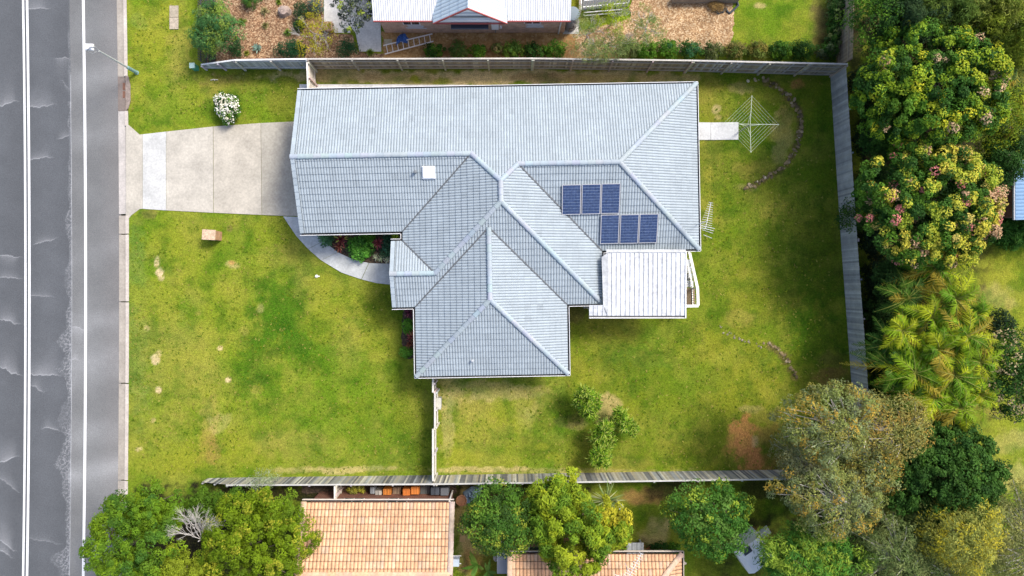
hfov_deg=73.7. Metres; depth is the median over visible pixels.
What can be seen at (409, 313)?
cordyline
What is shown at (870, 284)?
shrub
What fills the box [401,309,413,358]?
garden bed
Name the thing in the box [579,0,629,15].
verandah rail
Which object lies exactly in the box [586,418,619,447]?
shrub
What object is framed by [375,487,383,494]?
concrete block
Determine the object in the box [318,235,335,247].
shrub
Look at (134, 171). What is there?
driveway
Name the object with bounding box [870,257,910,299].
leafy tree
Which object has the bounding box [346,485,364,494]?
shrub
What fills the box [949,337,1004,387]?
palm tree
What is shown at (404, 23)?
window
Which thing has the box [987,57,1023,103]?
palm tree
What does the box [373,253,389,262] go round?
grass tuft
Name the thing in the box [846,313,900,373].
palm tree
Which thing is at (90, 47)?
street lamp
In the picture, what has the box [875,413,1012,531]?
leafy tree
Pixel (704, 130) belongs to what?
service path
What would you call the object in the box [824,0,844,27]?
shrub
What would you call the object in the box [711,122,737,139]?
service path
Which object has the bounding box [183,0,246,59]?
leafy shrub
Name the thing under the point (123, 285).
kerb
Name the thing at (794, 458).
olive brown tree
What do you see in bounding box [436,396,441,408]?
meter cabinet
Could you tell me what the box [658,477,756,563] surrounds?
citrus tree
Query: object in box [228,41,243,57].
shrub
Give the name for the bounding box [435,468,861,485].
paling fence
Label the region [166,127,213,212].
driveway
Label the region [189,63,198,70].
cable pillar
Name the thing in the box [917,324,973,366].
palm tree
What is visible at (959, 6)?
conifer
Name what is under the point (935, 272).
palm tree
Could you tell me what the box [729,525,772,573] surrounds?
car
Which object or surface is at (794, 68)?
paling fence
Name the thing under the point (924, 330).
shrub
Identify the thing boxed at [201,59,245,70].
paling fence
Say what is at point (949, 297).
palm tree
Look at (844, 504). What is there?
olive brown tree
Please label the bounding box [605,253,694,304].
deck
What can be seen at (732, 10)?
drain hose
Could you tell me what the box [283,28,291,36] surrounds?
grass clump
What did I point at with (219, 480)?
paling fence
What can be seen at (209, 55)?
hedge
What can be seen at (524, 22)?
window
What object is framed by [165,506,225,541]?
dead tree
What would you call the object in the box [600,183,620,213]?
solar panel
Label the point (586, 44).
sapling
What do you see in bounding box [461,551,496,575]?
banana plant
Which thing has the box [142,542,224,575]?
street tree
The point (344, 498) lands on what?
window
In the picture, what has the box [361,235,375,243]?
shrub
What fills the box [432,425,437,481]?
paling fence
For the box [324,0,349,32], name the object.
neighbour path
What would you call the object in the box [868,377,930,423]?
palm tree
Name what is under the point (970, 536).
grey green tree
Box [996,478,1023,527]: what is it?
palm tree
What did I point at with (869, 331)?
shrub
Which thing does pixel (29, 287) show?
road marking
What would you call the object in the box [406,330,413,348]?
cordyline
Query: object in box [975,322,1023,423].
blossom tree
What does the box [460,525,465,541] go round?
stepping plank
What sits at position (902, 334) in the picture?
palm tree
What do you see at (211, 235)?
letterbox
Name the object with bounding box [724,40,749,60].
hedge shrub
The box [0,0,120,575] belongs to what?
road
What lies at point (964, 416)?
palm tree
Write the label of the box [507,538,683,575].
terracotta house
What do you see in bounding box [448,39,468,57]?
hedge shrub
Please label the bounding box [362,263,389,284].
garden path
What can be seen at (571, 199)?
solar panel
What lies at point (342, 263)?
garden path
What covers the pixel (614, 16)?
sapling
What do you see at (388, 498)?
window
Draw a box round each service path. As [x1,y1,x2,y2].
[699,122,710,139]
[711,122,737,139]
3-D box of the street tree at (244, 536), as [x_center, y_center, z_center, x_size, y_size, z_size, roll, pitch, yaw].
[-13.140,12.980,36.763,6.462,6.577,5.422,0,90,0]
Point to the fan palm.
(611, 498)
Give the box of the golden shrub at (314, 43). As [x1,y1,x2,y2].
[289,0,337,65]
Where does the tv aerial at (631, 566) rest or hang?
attached to the terracotta house at (529, 562)
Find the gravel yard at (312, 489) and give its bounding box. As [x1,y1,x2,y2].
[302,485,456,493]
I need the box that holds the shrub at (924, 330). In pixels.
[899,306,955,371]
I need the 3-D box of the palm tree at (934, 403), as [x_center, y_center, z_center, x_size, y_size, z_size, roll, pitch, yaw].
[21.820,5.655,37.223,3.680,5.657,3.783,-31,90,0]
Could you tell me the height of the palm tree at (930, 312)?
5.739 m
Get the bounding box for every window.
[342,498,364,501]
[387,498,408,501]
[402,22,419,24]
[524,22,540,23]
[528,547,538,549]
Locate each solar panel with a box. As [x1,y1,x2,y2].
[561,184,580,214]
[581,184,600,213]
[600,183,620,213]
[600,215,619,243]
[619,214,638,243]
[638,214,658,242]
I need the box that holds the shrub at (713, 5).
[708,1,717,11]
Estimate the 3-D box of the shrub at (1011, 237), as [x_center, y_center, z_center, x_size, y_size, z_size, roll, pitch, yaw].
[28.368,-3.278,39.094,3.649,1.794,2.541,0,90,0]
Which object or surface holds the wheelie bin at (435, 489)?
on the gravel yard at (312, 489)
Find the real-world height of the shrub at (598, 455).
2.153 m
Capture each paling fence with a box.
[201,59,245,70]
[202,478,234,484]
[226,475,437,486]
[234,58,313,70]
[306,62,317,87]
[307,58,532,70]
[334,485,343,498]
[432,378,437,392]
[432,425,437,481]
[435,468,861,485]
[532,58,692,72]
[685,60,847,77]
[830,66,858,241]
[836,0,853,62]
[841,240,872,471]
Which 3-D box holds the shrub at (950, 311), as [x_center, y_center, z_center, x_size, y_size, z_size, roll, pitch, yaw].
[25.360,1.904,39.176,3.725,1.691,3.355,37,90,0]
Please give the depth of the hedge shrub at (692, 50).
39.28 m
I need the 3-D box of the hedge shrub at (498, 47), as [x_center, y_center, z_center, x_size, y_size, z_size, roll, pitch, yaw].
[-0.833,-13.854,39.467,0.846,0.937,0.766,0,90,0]
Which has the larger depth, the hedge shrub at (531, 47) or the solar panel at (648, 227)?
the hedge shrub at (531, 47)
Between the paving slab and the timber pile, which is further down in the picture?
the timber pile
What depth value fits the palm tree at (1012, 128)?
35.78 m
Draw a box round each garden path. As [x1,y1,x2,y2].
[283,216,320,248]
[309,242,336,259]
[322,253,367,278]
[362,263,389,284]
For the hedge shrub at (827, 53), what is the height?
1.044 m
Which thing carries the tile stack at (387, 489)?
on the gravel yard at (312, 489)
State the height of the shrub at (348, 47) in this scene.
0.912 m
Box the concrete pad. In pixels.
[563,19,578,33]
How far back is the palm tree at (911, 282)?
35.66 m
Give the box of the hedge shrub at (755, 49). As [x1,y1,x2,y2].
[746,39,770,60]
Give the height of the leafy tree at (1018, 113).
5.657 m
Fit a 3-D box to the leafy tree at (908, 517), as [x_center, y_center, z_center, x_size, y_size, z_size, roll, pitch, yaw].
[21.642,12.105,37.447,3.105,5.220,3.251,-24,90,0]
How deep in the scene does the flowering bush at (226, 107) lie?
39.15 m
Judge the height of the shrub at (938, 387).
1.828 m
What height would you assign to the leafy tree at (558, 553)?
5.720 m
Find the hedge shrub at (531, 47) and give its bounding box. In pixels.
[521,40,544,57]
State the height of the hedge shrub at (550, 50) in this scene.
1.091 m
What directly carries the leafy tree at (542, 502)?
on the lawn at (999, 274)
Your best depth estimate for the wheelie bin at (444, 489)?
38.95 m
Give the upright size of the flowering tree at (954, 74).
7.890 m
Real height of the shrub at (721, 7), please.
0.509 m
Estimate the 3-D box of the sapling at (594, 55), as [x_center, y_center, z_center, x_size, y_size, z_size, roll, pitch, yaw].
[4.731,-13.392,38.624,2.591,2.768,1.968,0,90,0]
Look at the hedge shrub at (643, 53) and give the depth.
39.29 m
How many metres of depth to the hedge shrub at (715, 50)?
39.29 m
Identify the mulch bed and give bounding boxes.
[207,0,383,61]
[575,0,733,53]
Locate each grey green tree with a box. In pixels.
[843,506,935,575]
[888,536,975,575]
[911,490,1008,575]
[970,473,1023,575]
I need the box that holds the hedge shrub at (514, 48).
[502,39,524,57]
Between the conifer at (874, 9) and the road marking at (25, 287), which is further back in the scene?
the road marking at (25, 287)
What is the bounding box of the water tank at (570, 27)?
[565,7,579,31]
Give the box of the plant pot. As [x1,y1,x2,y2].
[456,494,466,505]
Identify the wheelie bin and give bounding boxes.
[431,485,440,494]
[440,485,449,494]
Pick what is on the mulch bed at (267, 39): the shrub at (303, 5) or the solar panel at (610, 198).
the shrub at (303, 5)
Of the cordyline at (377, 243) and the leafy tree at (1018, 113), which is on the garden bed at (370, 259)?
the cordyline at (377, 243)
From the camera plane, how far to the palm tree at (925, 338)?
35.24 m
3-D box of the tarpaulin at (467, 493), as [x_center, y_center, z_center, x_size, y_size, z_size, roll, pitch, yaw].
[-2.301,12.127,39.718,1.151,0.524,1.022,0,90,0]
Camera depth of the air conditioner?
37.95 m
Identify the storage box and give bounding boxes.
[370,485,376,493]
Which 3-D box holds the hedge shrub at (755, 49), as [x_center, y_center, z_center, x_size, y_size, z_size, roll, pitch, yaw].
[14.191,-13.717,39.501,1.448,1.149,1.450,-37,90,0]
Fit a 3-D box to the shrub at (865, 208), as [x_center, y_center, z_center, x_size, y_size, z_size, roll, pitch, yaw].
[19.638,-4.213,38.569,2.735,2.631,2.410,-31,90,0]
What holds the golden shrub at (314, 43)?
on the mulch bed at (267, 39)
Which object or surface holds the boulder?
on the mulch bed at (267, 39)
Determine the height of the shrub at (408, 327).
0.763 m
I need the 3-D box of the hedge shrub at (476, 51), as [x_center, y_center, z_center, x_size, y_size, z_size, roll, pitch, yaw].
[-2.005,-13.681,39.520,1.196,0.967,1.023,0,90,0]
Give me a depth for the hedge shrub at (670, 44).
39.30 m
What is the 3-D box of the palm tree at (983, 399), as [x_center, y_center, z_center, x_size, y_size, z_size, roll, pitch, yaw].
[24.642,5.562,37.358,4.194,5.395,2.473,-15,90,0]
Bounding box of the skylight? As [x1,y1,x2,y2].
[422,166,435,179]
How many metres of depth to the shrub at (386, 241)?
39.55 m
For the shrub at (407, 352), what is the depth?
39.56 m
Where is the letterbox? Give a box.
[202,229,221,240]
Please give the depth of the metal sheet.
39.50 m
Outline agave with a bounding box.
[252,43,261,52]
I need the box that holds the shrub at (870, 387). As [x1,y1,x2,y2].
[868,368,901,417]
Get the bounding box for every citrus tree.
[457,476,537,560]
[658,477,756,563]
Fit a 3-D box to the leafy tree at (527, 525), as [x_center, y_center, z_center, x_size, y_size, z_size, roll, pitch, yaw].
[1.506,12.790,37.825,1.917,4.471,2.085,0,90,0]
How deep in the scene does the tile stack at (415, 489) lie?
39.10 m
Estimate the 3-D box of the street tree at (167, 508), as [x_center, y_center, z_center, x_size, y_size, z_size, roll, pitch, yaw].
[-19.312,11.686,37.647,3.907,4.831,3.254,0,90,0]
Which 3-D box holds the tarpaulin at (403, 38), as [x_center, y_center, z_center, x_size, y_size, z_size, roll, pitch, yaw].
[-6.409,-14.552,39.770,0.792,0.420,0.692,0,90,0]
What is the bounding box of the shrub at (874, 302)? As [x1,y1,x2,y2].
[861,292,899,333]
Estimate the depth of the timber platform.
39.21 m
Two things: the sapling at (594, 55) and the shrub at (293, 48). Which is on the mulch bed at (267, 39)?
the shrub at (293, 48)
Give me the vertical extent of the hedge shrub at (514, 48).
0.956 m
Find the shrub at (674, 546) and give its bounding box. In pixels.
[665,542,681,553]
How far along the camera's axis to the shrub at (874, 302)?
38.97 m
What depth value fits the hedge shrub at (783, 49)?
39.31 m
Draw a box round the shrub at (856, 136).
[851,118,872,159]
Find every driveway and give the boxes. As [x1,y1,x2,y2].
[126,125,142,217]
[143,132,165,209]
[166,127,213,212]
[213,123,261,214]
[261,122,297,215]
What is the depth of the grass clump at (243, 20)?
39.84 m
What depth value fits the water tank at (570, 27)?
38.39 m
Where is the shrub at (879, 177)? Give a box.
[853,165,890,191]
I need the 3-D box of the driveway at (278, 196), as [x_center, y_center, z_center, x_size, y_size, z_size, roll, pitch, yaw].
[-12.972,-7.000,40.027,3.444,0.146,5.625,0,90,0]
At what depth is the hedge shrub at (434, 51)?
39.29 m
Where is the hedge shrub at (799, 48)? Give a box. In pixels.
[790,37,815,61]
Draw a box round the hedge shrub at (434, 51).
[423,42,445,57]
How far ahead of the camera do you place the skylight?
36.19 m
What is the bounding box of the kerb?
[117,0,128,575]
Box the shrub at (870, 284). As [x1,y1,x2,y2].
[860,249,892,300]
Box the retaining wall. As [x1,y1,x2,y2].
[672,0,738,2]
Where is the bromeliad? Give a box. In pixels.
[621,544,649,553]
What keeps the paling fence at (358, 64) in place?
on the lawn at (999, 274)
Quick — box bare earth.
[381,31,630,66]
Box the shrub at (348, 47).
[335,37,360,57]
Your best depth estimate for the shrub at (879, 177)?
38.81 m
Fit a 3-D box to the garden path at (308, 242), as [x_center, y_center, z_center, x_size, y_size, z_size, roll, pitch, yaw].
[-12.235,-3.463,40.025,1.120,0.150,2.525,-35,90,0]
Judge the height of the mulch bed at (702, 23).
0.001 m
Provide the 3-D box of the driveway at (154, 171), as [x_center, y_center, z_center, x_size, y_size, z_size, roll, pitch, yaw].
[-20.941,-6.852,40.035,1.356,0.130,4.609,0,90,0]
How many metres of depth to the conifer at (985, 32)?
34.04 m
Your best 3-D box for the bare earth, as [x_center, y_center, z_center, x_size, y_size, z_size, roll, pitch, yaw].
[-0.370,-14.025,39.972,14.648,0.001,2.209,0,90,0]
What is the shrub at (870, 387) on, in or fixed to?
on the lawn at (999, 274)
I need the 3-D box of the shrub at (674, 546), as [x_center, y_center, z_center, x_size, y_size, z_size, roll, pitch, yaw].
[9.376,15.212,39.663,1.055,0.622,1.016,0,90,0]
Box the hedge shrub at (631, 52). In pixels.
[617,38,641,58]
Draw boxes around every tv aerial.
[617,552,641,575]
[697,202,714,237]
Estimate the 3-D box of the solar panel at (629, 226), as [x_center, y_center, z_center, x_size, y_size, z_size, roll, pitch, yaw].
[6.342,-3.185,36.927,1.073,0.620,1.542,0,90,0]
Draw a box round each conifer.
[835,0,910,54]
[862,0,953,60]
[899,0,990,42]
[946,0,1022,73]
[968,0,1023,70]
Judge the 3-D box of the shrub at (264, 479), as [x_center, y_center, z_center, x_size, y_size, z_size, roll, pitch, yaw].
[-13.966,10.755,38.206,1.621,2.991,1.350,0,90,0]
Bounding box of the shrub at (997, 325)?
[977,306,1019,341]
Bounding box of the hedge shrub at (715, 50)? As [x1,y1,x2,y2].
[701,40,726,59]
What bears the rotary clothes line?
on the lawn at (999, 274)
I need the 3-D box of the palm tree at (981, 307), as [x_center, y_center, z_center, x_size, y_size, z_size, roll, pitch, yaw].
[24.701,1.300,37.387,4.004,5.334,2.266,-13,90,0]
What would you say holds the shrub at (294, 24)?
on the mulch bed at (267, 39)
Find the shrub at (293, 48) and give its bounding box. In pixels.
[272,36,306,57]
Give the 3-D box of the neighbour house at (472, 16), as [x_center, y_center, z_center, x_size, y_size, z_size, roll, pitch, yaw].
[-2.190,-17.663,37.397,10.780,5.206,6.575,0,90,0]
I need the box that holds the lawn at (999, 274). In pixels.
[121,0,1023,575]
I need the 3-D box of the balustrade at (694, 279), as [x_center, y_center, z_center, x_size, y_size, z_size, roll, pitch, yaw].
[10.060,-0.481,39.105,0.887,1.790,3.144,0,90,0]
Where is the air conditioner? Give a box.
[453,555,460,566]
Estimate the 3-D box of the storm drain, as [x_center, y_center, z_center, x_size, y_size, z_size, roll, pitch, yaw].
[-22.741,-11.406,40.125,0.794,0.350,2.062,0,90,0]
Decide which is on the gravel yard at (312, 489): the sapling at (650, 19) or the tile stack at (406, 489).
the tile stack at (406, 489)
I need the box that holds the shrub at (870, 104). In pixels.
[857,90,886,119]
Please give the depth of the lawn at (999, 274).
40.00 m
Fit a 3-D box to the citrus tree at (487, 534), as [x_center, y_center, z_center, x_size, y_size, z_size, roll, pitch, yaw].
[-0.655,12.295,37.474,4.594,5.170,4.379,0,90,0]
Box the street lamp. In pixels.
[85,44,138,74]
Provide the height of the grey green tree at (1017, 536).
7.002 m
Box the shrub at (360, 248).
[345,235,374,262]
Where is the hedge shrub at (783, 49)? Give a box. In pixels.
[767,40,793,61]
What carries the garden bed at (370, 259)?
on the lawn at (999, 274)
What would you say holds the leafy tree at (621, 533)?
on the lawn at (999, 274)
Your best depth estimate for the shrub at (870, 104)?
38.93 m
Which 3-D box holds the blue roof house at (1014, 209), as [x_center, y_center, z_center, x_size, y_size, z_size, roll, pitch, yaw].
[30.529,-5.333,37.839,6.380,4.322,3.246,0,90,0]
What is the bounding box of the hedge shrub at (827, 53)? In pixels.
[813,41,839,61]
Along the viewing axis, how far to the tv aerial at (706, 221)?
35.58 m
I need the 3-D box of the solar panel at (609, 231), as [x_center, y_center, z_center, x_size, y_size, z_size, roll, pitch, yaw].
[5.289,-3.171,36.925,1.073,0.620,1.542,0,90,0]
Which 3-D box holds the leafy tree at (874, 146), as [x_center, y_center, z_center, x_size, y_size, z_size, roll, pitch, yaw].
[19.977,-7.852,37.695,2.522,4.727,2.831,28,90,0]
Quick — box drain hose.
[715,2,738,13]
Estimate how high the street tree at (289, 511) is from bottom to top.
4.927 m
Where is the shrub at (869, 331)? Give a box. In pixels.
[864,318,895,361]
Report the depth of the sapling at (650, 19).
37.40 m
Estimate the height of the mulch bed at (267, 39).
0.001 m
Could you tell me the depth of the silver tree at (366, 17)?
37.50 m
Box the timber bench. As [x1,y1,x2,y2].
[324,21,333,32]
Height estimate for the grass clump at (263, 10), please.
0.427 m
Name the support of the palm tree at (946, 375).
on the lawn at (999, 274)
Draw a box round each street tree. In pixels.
[78,484,187,575]
[119,475,187,533]
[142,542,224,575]
[184,485,245,524]
[194,486,323,575]
[250,485,304,528]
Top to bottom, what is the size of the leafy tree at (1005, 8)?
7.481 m
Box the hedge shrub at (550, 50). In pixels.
[541,38,567,57]
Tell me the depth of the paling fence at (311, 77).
38.94 m
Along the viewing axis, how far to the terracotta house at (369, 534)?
36.76 m
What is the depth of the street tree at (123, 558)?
34.16 m
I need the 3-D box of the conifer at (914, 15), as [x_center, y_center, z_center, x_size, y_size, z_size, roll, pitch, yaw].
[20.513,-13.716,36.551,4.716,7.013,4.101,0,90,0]
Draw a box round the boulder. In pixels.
[278,6,291,17]
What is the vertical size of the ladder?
0.060 m
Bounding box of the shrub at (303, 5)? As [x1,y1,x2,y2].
[292,0,311,21]
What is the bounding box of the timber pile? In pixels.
[393,485,401,493]
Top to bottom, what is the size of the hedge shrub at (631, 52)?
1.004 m
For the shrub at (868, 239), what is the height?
2.010 m
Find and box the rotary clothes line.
[723,96,778,151]
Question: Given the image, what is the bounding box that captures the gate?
[434,388,439,428]
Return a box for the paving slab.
[384,39,391,44]
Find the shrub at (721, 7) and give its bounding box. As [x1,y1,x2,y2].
[715,2,725,12]
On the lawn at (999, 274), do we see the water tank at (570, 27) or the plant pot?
the plant pot
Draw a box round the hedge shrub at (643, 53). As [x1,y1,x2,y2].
[636,38,658,58]
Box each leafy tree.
[522,513,556,543]
[524,466,591,531]
[530,491,615,575]
[583,494,633,552]
[855,118,909,170]
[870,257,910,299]
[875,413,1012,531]
[884,492,944,541]
[955,0,1023,40]
[963,75,1023,155]
[976,126,1023,190]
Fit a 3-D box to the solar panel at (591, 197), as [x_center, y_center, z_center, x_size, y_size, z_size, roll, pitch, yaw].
[4.211,-4.722,36.329,1.073,0.620,1.542,0,90,0]
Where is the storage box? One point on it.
(373, 488)
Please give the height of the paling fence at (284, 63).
1.775 m
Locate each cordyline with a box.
[334,235,348,252]
[372,237,383,248]
[404,309,412,318]
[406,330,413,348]
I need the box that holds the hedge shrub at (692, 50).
[679,38,704,59]
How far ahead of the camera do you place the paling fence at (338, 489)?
38.90 m
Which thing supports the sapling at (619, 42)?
on the mulch bed at (702, 23)
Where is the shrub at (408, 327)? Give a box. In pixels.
[401,318,412,334]
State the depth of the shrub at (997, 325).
38.69 m
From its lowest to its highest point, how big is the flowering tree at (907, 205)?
7.268 m
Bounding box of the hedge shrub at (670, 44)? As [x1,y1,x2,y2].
[655,38,681,58]
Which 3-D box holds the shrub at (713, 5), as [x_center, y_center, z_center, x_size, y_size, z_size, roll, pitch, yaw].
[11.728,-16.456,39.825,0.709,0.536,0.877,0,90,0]
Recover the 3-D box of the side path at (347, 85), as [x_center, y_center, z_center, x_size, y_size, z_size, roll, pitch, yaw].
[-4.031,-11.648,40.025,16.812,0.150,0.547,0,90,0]
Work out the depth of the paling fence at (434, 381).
38.69 m
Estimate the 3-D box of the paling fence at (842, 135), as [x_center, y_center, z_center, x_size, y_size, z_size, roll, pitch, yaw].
[19.031,-7.578,39.066,0.145,1.867,9.815,-4,90,0]
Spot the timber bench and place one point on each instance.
(329, 30)
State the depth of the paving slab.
39.94 m
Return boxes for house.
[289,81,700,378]
[294,490,454,575]
[372,0,570,33]
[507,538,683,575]
[985,168,1023,219]
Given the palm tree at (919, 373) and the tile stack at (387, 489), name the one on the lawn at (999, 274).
the palm tree at (919, 373)
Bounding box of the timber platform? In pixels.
[626,539,643,553]
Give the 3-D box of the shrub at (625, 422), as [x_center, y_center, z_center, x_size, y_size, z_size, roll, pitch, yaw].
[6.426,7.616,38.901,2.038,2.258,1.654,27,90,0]
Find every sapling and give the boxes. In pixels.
[565,4,606,62]
[574,36,619,65]
[588,0,633,35]
[599,25,636,60]
[626,1,666,50]
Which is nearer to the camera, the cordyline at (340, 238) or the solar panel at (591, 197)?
the solar panel at (591, 197)
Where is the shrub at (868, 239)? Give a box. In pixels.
[855,224,899,263]
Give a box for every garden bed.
[318,234,400,263]
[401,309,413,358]
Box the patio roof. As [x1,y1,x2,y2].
[589,249,686,317]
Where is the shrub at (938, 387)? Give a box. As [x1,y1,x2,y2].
[916,362,956,420]
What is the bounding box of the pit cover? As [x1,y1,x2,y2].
[169,6,178,28]
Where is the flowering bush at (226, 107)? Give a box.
[213,90,241,125]
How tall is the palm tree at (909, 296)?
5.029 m
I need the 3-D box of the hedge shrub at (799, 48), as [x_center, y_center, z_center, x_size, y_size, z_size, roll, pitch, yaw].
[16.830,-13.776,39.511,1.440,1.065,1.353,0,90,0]
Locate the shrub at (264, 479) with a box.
[245,465,281,492]
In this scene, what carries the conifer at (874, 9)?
on the lawn at (999, 274)
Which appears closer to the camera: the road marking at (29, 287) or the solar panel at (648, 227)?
the solar panel at (648, 227)
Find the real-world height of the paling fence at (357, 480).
1.775 m
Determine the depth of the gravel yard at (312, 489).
39.97 m
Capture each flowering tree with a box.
[848,16,1014,152]
[851,138,1008,271]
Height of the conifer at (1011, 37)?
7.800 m
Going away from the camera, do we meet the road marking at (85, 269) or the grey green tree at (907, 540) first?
the grey green tree at (907, 540)
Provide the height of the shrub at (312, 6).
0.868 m
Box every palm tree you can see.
[839,332,917,393]
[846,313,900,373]
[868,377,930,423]
[870,335,943,402]
[872,268,930,322]
[879,294,921,360]
[884,235,976,304]
[884,249,936,294]
[886,281,960,348]
[888,331,931,363]
[890,370,961,421]
[893,314,961,372]
[911,267,982,328]
[913,345,988,412]
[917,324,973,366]
[924,297,998,366]
[929,380,980,431]
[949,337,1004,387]
[951,373,999,420]
[958,291,991,334]
[985,90,1023,158]
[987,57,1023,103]
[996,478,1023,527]
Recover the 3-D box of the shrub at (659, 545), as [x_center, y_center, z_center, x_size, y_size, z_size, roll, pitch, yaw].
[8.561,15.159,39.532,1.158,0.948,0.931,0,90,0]
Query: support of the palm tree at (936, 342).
on the lawn at (999, 274)
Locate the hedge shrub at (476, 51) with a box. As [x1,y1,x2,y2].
[467,43,487,57]
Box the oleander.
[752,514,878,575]
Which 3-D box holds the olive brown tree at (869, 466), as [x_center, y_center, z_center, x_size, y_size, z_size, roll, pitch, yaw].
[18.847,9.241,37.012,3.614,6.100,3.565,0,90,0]
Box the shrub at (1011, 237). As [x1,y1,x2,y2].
[971,217,1023,252]
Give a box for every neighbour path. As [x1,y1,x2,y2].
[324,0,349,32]
[351,0,380,51]
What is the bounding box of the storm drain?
[118,75,130,110]
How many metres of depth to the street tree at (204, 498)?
36.28 m
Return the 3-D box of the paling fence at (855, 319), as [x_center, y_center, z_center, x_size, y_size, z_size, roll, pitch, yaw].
[19.838,3.945,39.066,0.144,1.869,13.300,-4,90,0]
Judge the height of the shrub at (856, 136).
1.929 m
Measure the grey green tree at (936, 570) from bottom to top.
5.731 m
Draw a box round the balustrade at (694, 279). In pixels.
[686,252,699,306]
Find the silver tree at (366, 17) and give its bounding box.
[329,0,372,33]
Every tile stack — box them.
[383,485,392,494]
[403,485,411,494]
[411,485,420,493]
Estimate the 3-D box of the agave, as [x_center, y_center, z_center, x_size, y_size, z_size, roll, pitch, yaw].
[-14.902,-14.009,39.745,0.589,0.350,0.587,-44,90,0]
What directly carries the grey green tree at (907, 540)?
on the lawn at (999, 274)
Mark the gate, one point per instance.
(436, 422)
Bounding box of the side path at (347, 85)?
[299,84,456,87]
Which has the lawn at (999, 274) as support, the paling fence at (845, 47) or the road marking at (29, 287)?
the paling fence at (845, 47)
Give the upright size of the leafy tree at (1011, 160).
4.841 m
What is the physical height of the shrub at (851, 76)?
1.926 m
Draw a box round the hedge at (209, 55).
[198,0,215,62]
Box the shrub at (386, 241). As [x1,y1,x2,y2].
[379,234,392,258]
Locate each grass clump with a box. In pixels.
[238,17,246,26]
[261,7,270,16]
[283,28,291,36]
[366,49,374,57]
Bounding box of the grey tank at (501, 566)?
[497,541,506,573]
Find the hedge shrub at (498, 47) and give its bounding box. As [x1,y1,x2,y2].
[491,42,503,55]
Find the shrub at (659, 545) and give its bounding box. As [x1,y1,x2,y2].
[649,540,667,553]
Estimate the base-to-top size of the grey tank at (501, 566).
1.790 m
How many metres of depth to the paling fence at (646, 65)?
39.01 m
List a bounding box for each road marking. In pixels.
[22,0,26,575]
[26,0,30,575]
[82,0,86,575]
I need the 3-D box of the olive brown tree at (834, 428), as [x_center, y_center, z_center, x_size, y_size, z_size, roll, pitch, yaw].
[15.966,6.896,36.527,5.693,7.062,4.577,0,90,0]
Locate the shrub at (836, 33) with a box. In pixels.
[824,20,842,48]
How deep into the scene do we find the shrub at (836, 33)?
39.28 m
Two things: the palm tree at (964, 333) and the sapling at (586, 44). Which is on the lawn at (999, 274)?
the palm tree at (964, 333)
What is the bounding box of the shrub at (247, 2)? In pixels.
[240,0,262,10]
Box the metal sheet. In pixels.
[420,485,430,493]
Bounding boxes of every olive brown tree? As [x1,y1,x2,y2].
[762,453,888,542]
[767,378,882,469]
[767,429,833,495]
[830,388,935,472]
[839,432,907,497]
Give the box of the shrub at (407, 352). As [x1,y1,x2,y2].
[399,346,413,358]
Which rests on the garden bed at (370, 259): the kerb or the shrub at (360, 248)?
the shrub at (360, 248)
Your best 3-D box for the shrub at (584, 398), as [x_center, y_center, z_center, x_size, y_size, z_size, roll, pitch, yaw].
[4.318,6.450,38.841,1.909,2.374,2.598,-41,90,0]
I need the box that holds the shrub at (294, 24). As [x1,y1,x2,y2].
[292,19,305,32]
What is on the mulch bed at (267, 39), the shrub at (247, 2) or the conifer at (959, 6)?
the shrub at (247, 2)
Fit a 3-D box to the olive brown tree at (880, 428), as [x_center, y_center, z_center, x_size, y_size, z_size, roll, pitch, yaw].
[19.292,7.204,36.733,4.918,6.642,5.088,-37,90,0]
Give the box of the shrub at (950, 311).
[924,290,975,357]
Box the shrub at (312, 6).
[305,0,323,14]
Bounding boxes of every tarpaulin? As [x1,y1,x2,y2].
[396,34,408,44]
[463,486,482,503]
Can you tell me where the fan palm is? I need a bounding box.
[591,479,625,507]
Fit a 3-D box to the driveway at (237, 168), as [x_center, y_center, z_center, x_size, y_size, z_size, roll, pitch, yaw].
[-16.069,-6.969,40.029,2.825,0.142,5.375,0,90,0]
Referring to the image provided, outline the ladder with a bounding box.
[383,33,433,54]
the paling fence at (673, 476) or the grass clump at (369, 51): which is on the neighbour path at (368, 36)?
the grass clump at (369, 51)
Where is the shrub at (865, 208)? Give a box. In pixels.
[833,197,881,233]
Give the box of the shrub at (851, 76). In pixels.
[847,62,879,96]
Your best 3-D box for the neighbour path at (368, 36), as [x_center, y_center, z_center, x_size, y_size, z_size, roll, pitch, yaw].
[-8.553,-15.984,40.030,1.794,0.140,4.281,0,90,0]
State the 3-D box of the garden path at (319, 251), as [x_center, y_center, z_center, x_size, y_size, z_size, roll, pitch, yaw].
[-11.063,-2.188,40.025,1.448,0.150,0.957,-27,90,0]

